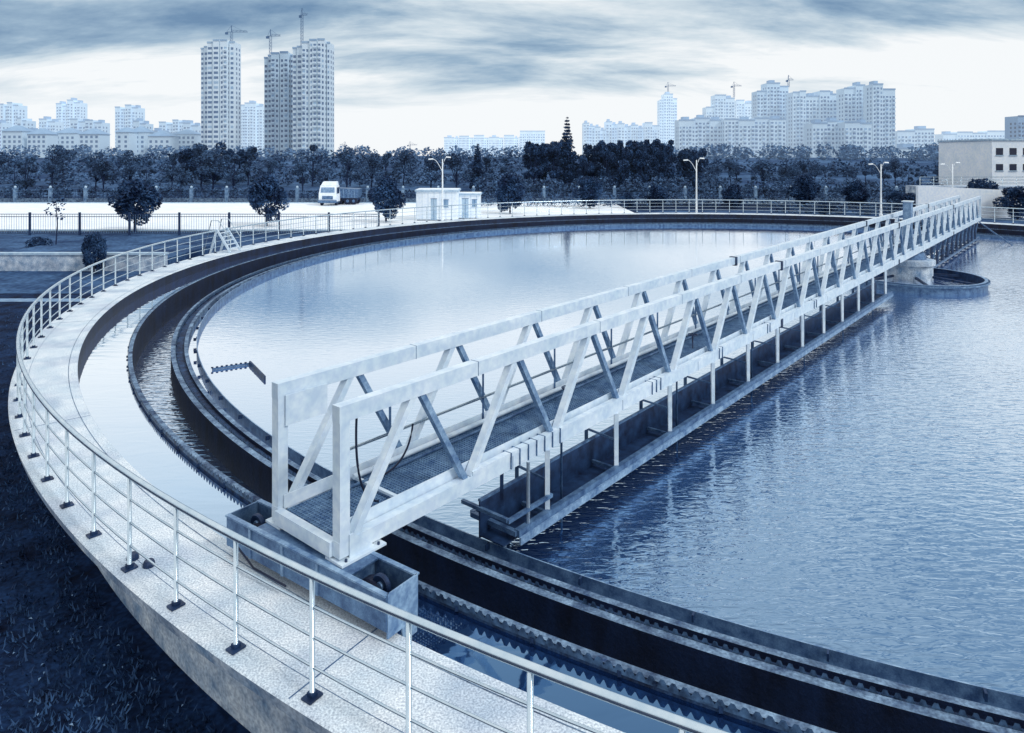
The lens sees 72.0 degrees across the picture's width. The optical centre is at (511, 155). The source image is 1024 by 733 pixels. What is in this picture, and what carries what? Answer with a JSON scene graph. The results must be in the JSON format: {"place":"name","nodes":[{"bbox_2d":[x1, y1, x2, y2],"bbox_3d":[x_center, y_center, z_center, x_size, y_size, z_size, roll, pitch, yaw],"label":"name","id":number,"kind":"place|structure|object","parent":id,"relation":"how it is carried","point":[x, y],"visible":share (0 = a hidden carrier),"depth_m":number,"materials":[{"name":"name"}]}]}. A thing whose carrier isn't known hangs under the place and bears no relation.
{"place":"outdoors","nodes":[
{"label":"outdoors","id":0,"kind":"place"},
{"bbox_2d":[0,298,85,301],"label":"garden path","id":1,"kind":"structure","parent":0,"point":[32,300],"depth_m":32.06,"materials":[{"name":"concrete"}]},
{"bbox_2d":[0,309,224,732],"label":"grass","id":2,"kind":"structure","parent":0,"point":[42,692],"depth_m":9.22,"materials":[{"name":"blue plant"}]},
{"bbox_2d":[0,234,309,292],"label":"lawn","id":3,"kind":"structure","parent":0,"point":[27,281],"depth_m":50.28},
{"bbox_2d":[81,232,107,273],"bbox_3d":[-23.148,5.444,38.910,1.568,2.460,1.474,0,0,-5],"label":"round tree","id":4,"kind":"object","parent":3,"relation":"on","point":[91,245],"visible":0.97,"depth_m":38.81,"materials":[{"name":"blue plant"}]},
{"bbox_2d":[0,245,209,270],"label":"planter wall","id":5,"kind":"structure","parent":3,"relation":"on","point":[54,258],"depth_m":40.00,"materials":[{"name":"concrete"}]},
{"bbox_2d":[0,212,379,234],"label":"metal fence","id":6,"kind":"object","parent":3,"relation":"on","point":[129,216],"visible":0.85,"depth_m":57.98,"materials":[{"name":"metal"}]},
{"bbox_2d":[0,203,633,228],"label":"road","id":7,"kind":"structure","parent":0,"point":[172,209],"depth_m":79.72,"materials":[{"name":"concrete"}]},
{"bbox_2d":[318,181,361,204],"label":"dump truck","id":8,"kind":"object","parent":7,"relation":"on","point":[331,192],"visible":1,"depth_m":93.07,"materials":[{"name":"paint"}]},
{"bbox_2d":[415,188,460,219],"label":"portable cabin","id":9,"kind":"object","parent":7,"relation":"on","point":[428,197],"visible":0.93,"depth_m":71.00,"materials":[{"name":"metal"}]},
{"bbox_2d":[0,202,884,230],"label":"road kerb","id":10,"kind":"structure","parent":7,"relation":"on","point":[212,229],"depth_m":61.28,"materials":[{"name":"concrete"}]},
{"bbox_2d":[459,192,481,218],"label":"portable cabin","id":11,"kind":"object","parent":7,"relation":"on","point":[469,197],"visible":0.95,"depth_m":73.00,"materials":[{"name":"metal"}]},
{"bbox_2d":[0,156,938,732],"bbox_3d":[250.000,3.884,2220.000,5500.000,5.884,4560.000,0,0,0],"label":"ground","id":12,"kind":"structure","parent":0,"point":[198,698],"depth_m":10.34,"materials":[{"name":"blue plant"}]},
{"bbox_2d":[6,102,26,126],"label":"apartment block","id":13,"kind":"structure","parent":12,"relation":"on","point":[14,111],"depth_m":651.50,"materials":[{"name":"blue concrete"}]},
{"bbox_2d":[1,125,33,157],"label":"hip roof house","id":14,"kind":"structure","parent":12,"relation":"on","point":[14,136],"depth_m":450.00,"materials":[{"name":"blue concrete"}]},
{"bbox_2d":[19,155,37,188],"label":"tree","id":15,"kind":"object","parent":12,"relation":"on","point":[29,182],"visible":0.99,"depth_m":113.65,"materials":[{"name":"blue plant"}]},
{"bbox_2d":[26,128,59,157],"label":"hip roof house","id":16,"kind":"structure","parent":12,"relation":"on","point":[42,139],"depth_m":450.00,"materials":[{"name":"blue concrete"}]},
{"bbox_2d":[38,116,63,131],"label":"apartment block","id":17,"kind":"structure","parent":12,"relation":"on","point":[50,124],"depth_m":641.50,"materials":[{"name":"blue concrete"}]},
{"bbox_2d":[40,144,70,184],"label":"tree","id":18,"kind":"object","parent":12,"relation":"on","point":[49,167],"visible":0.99,"depth_m":131.81,"materials":[{"name":"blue plant"}]},
{"bbox_2d":[55,128,81,149],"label":"hip roof house","id":19,"kind":"structure","parent":12,"relation":"on","point":[68,138],"depth_m":470.00,"materials":[{"name":"blue concrete"}]},
{"bbox_2d":[67,98,86,127],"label":"apartment block","id":20,"kind":"structure","parent":12,"relation":"on","point":[76,109],"depth_m":701.50,"materials":[{"name":"blue concrete"}]},
{"bbox_2d":[78,128,110,157],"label":"hip roof house","id":21,"kind":"structure","parent":12,"relation":"on","point":[94,139],"depth_m":450.00,"materials":[{"name":"blue concrete"}]},
{"bbox_2d":[82,152,113,190],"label":"tree","id":22,"kind":"object","parent":12,"relation":"on","point":[88,161],"visible":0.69,"depth_m":123.02,"materials":[{"name":"blue plant"}]},
{"bbox_2d":[91,159,115,188],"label":"tree","id":23,"kind":"object","parent":12,"relation":"on","point":[101,164],"visible":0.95,"depth_m":122.09,"materials":[{"name":"blue plant"}]},
{"bbox_2d":[115,127,136,157],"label":"hip roof house","id":24,"kind":"structure","parent":12,"relation":"on","point":[126,138],"depth_m":450.00,"materials":[{"name":"blue concrete"}]},
{"bbox_2d":[109,150,145,180],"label":"tree","id":25,"kind":"object","parent":12,"relation":"on","point":[127,171],"visible":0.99,"depth_m":121.21,"materials":[{"name":"blue plant"}]},
{"bbox_2d":[107,178,162,231],"bbox_3d":[-32.805,4.367,61.105,4.249,4.851,3.884,0,0,26],"label":"round tree","id":26,"kind":"object","parent":12,"relation":"on","point":[131,193],"visible":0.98,"depth_m":60.26,"materials":[{"name":"blue plant"}]},
{"bbox_2d":[125,104,144,128],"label":"apartment block","id":27,"kind":"structure","parent":12,"relation":"on","point":[133,112],"depth_m":641.20,"materials":[{"name":"blue concrete"}]},
{"bbox_2d":[0,183,281,197],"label":"hedge","id":28,"kind":"object","parent":12,"relation":"on","point":[60,188],"visible":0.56,"depth_m":109.23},
{"bbox_2d":[134,126,155,156],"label":"hip roof house","id":29,"kind":"structure","parent":12,"relation":"on","point":[142,138],"depth_m":460.00,"materials":[{"name":"blue concrete"}]},
{"bbox_2d":[147,130,180,157],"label":"hip roof house","id":30,"kind":"structure","parent":12,"relation":"on","point":[163,138],"depth_m":450.00,"materials":[{"name":"blue concrete"}]},
{"bbox_2d":[173,129,200,149],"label":"hip roof house","id":31,"kind":"structure","parent":12,"relation":"on","point":[188,137],"depth_m":470.00,"materials":[{"name":"blue concrete"}]},
{"bbox_2d":[177,148,198,182],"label":"tree","id":32,"kind":"object","parent":12,"relation":"on","point":[186,153],"visible":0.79,"depth_m":138.82,"materials":[{"name":"blue plant"}]},
{"bbox_2d":[192,142,213,185],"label":"tree","id":33,"kind":"object","parent":12,"relation":"on","point":[198,149],"visible":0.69,"depth_m":129.75,"materials":[{"name":"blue plant"}]},
{"bbox_2d":[193,141,229,183],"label":"tree","id":34,"kind":"object","parent":12,"relation":"on","point":[206,178],"visible":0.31,"depth_m":139.37,"materials":[{"name":"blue plant"}]},
{"bbox_2d":[196,147,232,188],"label":"tree","id":35,"kind":"object","parent":12,"relation":"on","point":[215,167],"visible":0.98,"depth_m":127.08,"materials":[{"name":"blue plant"}]},
{"bbox_2d":[200,39,240,152],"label":"apartment tower","id":36,"kind":"structure","parent":12,"relation":"on","point":[220,90],"depth_m":431.00,"materials":[{"name":"white concrete"}]},
{"bbox_2d":[223,154,246,188],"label":"tree","id":37,"kind":"object","parent":12,"relation":"on","point":[239,175],"visible":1,"depth_m":120.83,"materials":[{"name":"blue plant"}]},
{"bbox_2d":[241,101,263,155],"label":"apartment tower","id":38,"kind":"structure","parent":12,"relation":"on","point":[252,122],"depth_m":699.00,"materials":[{"name":"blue concrete"}]},
{"bbox_2d":[0,144,524,159],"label":"distant trees","id":39,"kind":"object","parent":12,"relation":"on","point":[113,151],"visible":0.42,"depth_m":234.36,"materials":[{"name":"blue plant"}]},
{"bbox_2d":[0,150,526,170],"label":"shrubbery","id":40,"kind":"object","parent":12,"relation":"on","point":[276,157],"visible":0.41,"depth_m":171.61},
{"bbox_2d":[0,161,531,185],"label":"shrubbery","id":41,"kind":"object","parent":12,"relation":"on","point":[72,175],"visible":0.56,"depth_m":137.59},
{"bbox_2d":[247,174,289,225],"bbox_3d":[-22.660,4.244,65.743,3.876,5.124,3.544,0,0,-12],"label":"round tree","id":42,"kind":"object","parent":12,"relation":"on","point":[264,190],"visible":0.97,"depth_m":64.93,"materials":[{"name":"blue plant"}]},
{"bbox_2d":[264,51,292,157],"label":"apartment tower","id":43,"kind":"structure","parent":12,"relation":"on","point":[278,100],"depth_m":420.00,"materials":[{"name":"grey concrete"}]},
{"bbox_2d":[291,162,310,191],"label":"tree","id":44,"kind":"object","parent":12,"relation":"on","point":[302,168],"visible":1,"depth_m":115.32,"materials":[{"name":"blue plant"}]},
{"bbox_2d":[292,38,333,157],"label":"apartment tower","id":45,"kind":"structure","parent":12,"relation":"on","point":[313,91],"depth_m":400.00,"materials":[{"name":"white concrete"}]},
{"bbox_2d":[337,152,362,187],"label":"tree","id":46,"kind":"object","parent":12,"relation":"on","point":[350,175],"visible":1,"depth_m":121.28,"materials":[{"name":"blue plant"}]},
{"bbox_2d":[358,153,384,186],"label":"tree","id":47,"kind":"object","parent":12,"relation":"on","point":[373,160],"visible":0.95,"depth_m":125.41,"materials":[{"name":"blue plant"}]},
{"bbox_2d":[366,175,406,220],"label":"round tree","id":48,"kind":"object","parent":12,"relation":"on","point":[386,188],"visible":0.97,"depth_m":68.45,"materials":[{"name":"blue plant"}]},
{"bbox_2d":[391,149,416,185],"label":"tree","id":49,"kind":"object","parent":12,"relation":"on","point":[404,154],"visible":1,"depth_m":136.87,"materials":[{"name":"blue plant"}]},
{"bbox_2d":[423,156,441,187],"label":"tree","id":50,"kind":"object","parent":12,"relation":"on","point":[433,165],"visible":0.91,"depth_m":121.78,"materials":[{"name":"blue plant"}]},
{"bbox_2d":[0,186,903,201],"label":"pillar fence","id":51,"kind":"object","parent":12,"relation":"on","point":[85,198],"visible":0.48,"depth_m":99.90,"materials":[{"name":"metal"}]},
{"bbox_2d":[440,153,475,187],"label":"tree","id":52,"kind":"object","parent":12,"relation":"on","point":[452,161],"visible":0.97,"depth_m":120.73,"materials":[{"name":"blue plant"}]},
{"bbox_2d":[469,143,485,191],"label":"conifer tree","id":53,"kind":"object","parent":12,"relation":"on","point":[477,170],"visible":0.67,"depth_m":121.56,"materials":[{"name":"blue plant"}]},
{"bbox_2d":[494,173,525,213],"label":"round tree","id":54,"kind":"object","parent":12,"relation":"on","point":[508,184],"visible":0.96,"depth_m":78.75,"materials":[{"name":"blue plant"}]},
{"bbox_2d":[8,213,1023,732],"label":"clarifier tank","id":55,"kind":"object","parent":12,"relation":"on","point":[770,681],"visible":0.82,"depth_m":8.25,"materials":[{"name":"concrete"}]},
{"bbox_2d":[134,304,269,502],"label":"effluent water","id":56,"kind":"structure","parent":55,"relation":"in","point":[152,372],"depth_m":18.17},
{"bbox_2d":[203,219,240,254],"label":"stile steps","id":57,"kind":"structure","parent":55,"relation":"on","point":[224,240],"depth_m":35.42,"materials":[{"name":"paint"}]},
{"bbox_2d":[78,219,777,732],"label":"channel water","id":58,"kind":"structure","parent":55,"relation":"in","point":[146,447],"depth_m":10.58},
{"bbox_2d":[13,199,1023,732],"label":"walkway railing","id":59,"kind":"object","parent":55,"relation":"on","point":[567,681],"visible":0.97,"depth_m":6.91,"materials":[{"name":"silver metal"}]},
{"bbox_2d":[188,226,1023,695],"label":"water","id":60,"kind":"structure","parent":55,"relation":"in","point":[854,488],"depth_m":14.42,"materials":[{"name":"liquid"}]},
{"bbox_2d":[860,268,990,294],"bbox_3d":[17.700,5.600,31.200,5.760,0.700,5.760,0,0,0],"label":"feed well","id":61,"kind":"object","parent":60,"relation":"in","point":[981,285],"visible":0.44,"depth_m":29.09,"materials":[{"name":"paint"}]},
{"bbox_2d":[225,195,1011,638],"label":"scraper bridge","id":62,"kind":"structure","parent":55,"relation":"on","point":[343,519],"depth_m":10.95,"materials":[{"name":"paint"}]},
{"bbox_2d":[520,131,544,155],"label":"apartment block","id":63,"kind":"structure","parent":12,"relation":"on","point":[535,137],"depth_m":800.00,"materials":[{"name":"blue concrete"}]},
{"bbox_2d":[523,141,547,186],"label":"tree","id":64,"kind":"object","parent":12,"relation":"on","point":[533,167],"visible":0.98,"depth_m":127.14,"materials":[{"name":"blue plant"}]},
{"bbox_2d":[539,141,562,190],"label":"tree","id":65,"kind":"object","parent":12,"relation":"on","point":[553,153],"visible":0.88,"depth_m":128.31,"materials":[{"name":"blue plant"}]},
{"bbox_2d":[556,117,577,189],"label":"conifer tree","id":66,"kind":"object","parent":12,"relation":"on","point":[569,174],"visible":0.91,"depth_m":131.16,"materials":[{"name":"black plant"}]},
{"bbox_2d":[572,176,602,207],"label":"round tree","id":67,"kind":"object","parent":12,"relation":"on","point":[589,188],"visible":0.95,"depth_m":87.15,"materials":[{"name":"blue plant"}]},
{"bbox_2d":[582,121,594,153],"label":"apartment block","id":68,"kind":"structure","parent":12,"relation":"on","point":[588,134],"depth_m":700.90,"materials":[{"name":"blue concrete"}]},
{"bbox_2d":[584,144,599,177],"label":"tree","id":69,"kind":"object","parent":12,"relation":"on","point":[589,153],"visible":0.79,"depth_m":140.66,"materials":[{"name":"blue plant"}]},
{"bbox_2d":[597,140,615,185],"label":"tree","id":70,"kind":"object","parent":12,"relation":"on","point":[604,152],"visible":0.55,"depth_m":132.23,"materials":[{"name":"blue plant"}]},
{"bbox_2d":[616,121,630,147],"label":"apartment block","id":71,"kind":"structure","parent":12,"relation":"on","point":[623,133],"depth_m":691.94,"materials":[{"name":"blue concrete"}]},
{"bbox_2d":[605,140,642,190],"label":"tree","id":72,"kind":"object","parent":12,"relation":"on","point":[627,171],"visible":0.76,"depth_m":127.74,"materials":[{"name":"blue plant"}]},
{"bbox_2d":[632,147,648,188],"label":"tree","id":73,"kind":"object","parent":12,"relation":"on","point":[641,160],"visible":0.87,"depth_m":126.08,"materials":[{"name":"blue plant"}]},
{"bbox_2d":[629,139,652,174],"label":"tree","id":74,"kind":"object","parent":12,"relation":"on","point":[649,148],"visible":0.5,"depth_m":128.06,"materials":[{"name":"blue plant"}]},
{"bbox_2d":[642,122,659,143],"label":"apartment block","id":75,"kind":"structure","parent":12,"relation":"on","point":[651,132],"depth_m":681.70,"materials":[{"name":"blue concrete"}]},
{"bbox_2d":[645,185,668,207],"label":"round tree","id":76,"kind":"object","parent":12,"relation":"on","point":[657,191],"visible":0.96,"depth_m":87.64,"materials":[{"name":"blue plant"}]},
{"bbox_2d":[651,145,669,182],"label":"tree","id":77,"kind":"object","parent":12,"relation":"on","point":[660,157],"visible":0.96,"depth_m":127.42,"materials":[{"name":"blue plant"}]},
{"bbox_2d":[657,92,676,147],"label":"apartment tower","id":78,"kind":"structure","parent":12,"relation":"on","point":[666,111],"depth_m":720.00,"materials":[{"name":"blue concrete"}]},
{"bbox_2d":[658,144,682,187],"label":"tree","id":79,"kind":"object","parent":12,"relation":"on","point":[669,166],"visible":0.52,"depth_m":127.77,"materials":[{"name":"blue plant"}]},
{"bbox_2d":[467,191,890,206],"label":"hedge","id":80,"kind":"object","parent":12,"relation":"on","point":[569,200],"visible":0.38,"depth_m":91.42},
{"bbox_2d":[686,148,709,181],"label":"tree","id":81,"kind":"object","parent":12,"relation":"on","point":[690,173],"visible":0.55,"depth_m":137.00,"materials":[{"name":"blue plant"}]},
{"bbox_2d":[675,115,721,155],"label":"apartment block","id":82,"kind":"structure","parent":12,"relation":"on","point":[699,131],"depth_m":520.00,"materials":[{"name":"white concrete"}]},
{"bbox_2d":[473,174,939,197],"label":"hedge","id":83,"kind":"object","parent":12,"relation":"on","point":[744,189],"visible":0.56,"depth_m":105.26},
{"bbox_2d":[702,94,734,118],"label":"apartment tower","id":84,"kind":"structure","parent":12,"relation":"on","point":[722,106],"depth_m":640.70,"materials":[{"name":"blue concrete"}]},
{"bbox_2d":[721,184,744,207],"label":"round tree","id":85,"kind":"object","parent":12,"relation":"on","point":[732,191],"visible":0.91,"depth_m":87.42,"materials":[{"name":"blue plant"}]},
{"bbox_2d":[735,100,751,118],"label":"apartment tower","id":86,"kind":"structure","parent":12,"relation":"on","point":[742,109],"depth_m":701.70,"materials":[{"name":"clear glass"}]},
{"bbox_2d":[721,116,785,156],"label":"apartment block","id":87,"kind":"structure","parent":12,"relation":"on","point":[755,134],"depth_m":510.00,"materials":[{"name":"white concrete"}]},
{"bbox_2d":[751,160,774,186],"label":"tree","id":88,"kind":"object","parent":12,"relation":"on","point":[763,174],"visible":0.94,"depth_m":119.13,"materials":[{"name":"blue plant"}]},
{"bbox_2d":[752,80,788,117],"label":"apartment tower","id":89,"kind":"structure","parent":12,"relation":"on","point":[769,99],"depth_m":560.94,"materials":[{"name":"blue concrete"}]},
{"bbox_2d":[786,90,805,156],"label":"apartment tower","id":90,"kind":"structure","parent":12,"relation":"on","point":[795,111],"depth_m":541.00,"materials":[{"name":"blue concrete"}]},
{"bbox_2d":[664,142,938,160],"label":"distant trees","id":91,"kind":"object","parent":12,"relation":"on","point":[847,151],"visible":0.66,"depth_m":223.47,"materials":[{"name":"blue plant"}]},
{"bbox_2d":[786,174,820,206],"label":"round tree","id":92,"kind":"object","parent":12,"relation":"on","point":[805,184],"visible":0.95,"depth_m":87.39,"materials":[{"name":"blue plant"}]},
{"bbox_2d":[695,158,938,176],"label":"shrubbery","id":93,"kind":"object","parent":12,"relation":"on","point":[835,169],"visible":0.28,"depth_m":160.99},
{"bbox_2d":[806,90,835,123],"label":"apartment tower","id":94,"kind":"structure","parent":12,"relation":"on","point":[821,104],"depth_m":540.94,"materials":[{"name":"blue concrete"}]},
{"bbox_2d":[804,118,843,157],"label":"apartment block","id":95,"kind":"structure","parent":12,"relation":"on","point":[818,131],"depth_m":480.70,"materials":[{"name":"white concrete"}]},
{"bbox_2d":[636,211,1023,223],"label":"verge","id":96,"kind":"structure","parent":12,"relation":"on","point":[1001,220],"depth_m":79.72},
{"bbox_2d":[769,198,915,214],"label":"garden shrubs","id":97,"kind":"object","parent":96,"relation":"on","point":[867,211],"visible":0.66,"depth_m":79.95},
{"bbox_2d":[906,177,1023,193],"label":"guard rail","id":98,"kind":"object","parent":96,"relation":"on","point":[910,188],"visible":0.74,"depth_m":82.91,"materials":[{"name":"silver metal"}]},
{"bbox_2d":[916,186,1023,217],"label":"white wall","id":99,"kind":"structure","parent":96,"relation":"on","point":[926,194],"depth_m":74.00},
{"bbox_2d":[964,178,999,189],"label":"bush","id":100,"kind":"object","parent":96,"relation":"on","point":[979,184],"visible":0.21,"depth_m":76.13,"materials":[{"name":"blue plant"}]},
{"bbox_2d":[992,186,1023,219],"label":"round tree","id":101,"kind":"object","parent":96,"relation":"on","point":[1015,195],"visible":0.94,"depth_m":71.46,"materials":[{"name":"blue plant"}]},
{"bbox_2d":[836,82,864,121],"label":"apartment tower","id":102,"kind":"structure","parent":12,"relation":"on","point":[849,103],"depth_m":520.94,"materials":[{"name":"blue concrete"}]},
{"bbox_2d":[837,119,871,157],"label":"apartment block","id":103,"kind":"structure","parent":12,"relation":"on","point":[858,133],"depth_m":470.94,"materials":[{"name":"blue concrete"}]},
{"bbox_2d":[841,180,870,207],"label":"round tree","id":104,"kind":"object","parent":12,"relation":"on","point":[855,189],"visible":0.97,"depth_m":87.42,"materials":[{"name":"blue plant"}]},
{"bbox_2d":[863,81,895,157],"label":"apartment tower","id":105,"kind":"structure","parent":12,"relation":"on","point":[879,107],"depth_m":500.94,"materials":[{"name":"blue concrete"}]},
{"bbox_2d":[895,126,934,147],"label":"apartment block","id":106,"kind":"structure","parent":12,"relation":"on","point":[917,136],"depth_m":560.70,"materials":[{"name":"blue concrete"}]},
{"bbox_2d":[935,130,1004,144],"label":"apartment block","id":107,"kind":"structure","parent":12,"relation":"on","point":[966,135],"depth_m":640.00,"materials":[{"name":"blue concrete"}]},
{"bbox_2d":[1005,115,1023,138],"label":"apartment tower","id":108,"kind":"structure","parent":12,"relation":"on","point":[1014,127],"depth_m":523.54,"materials":[{"name":"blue concrete"}]},
{"bbox_2d":[0,0,1023,155],"label":"sky","id":109,"kind":"structure","parent":0,"point":[421,73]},
{"bbox_2d":[937,139,1023,184],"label":"office building","id":110,"kind":"structure","parent":0,"point":[996,160],"depth_m":97.94,"materials":[{"name":"paint"}]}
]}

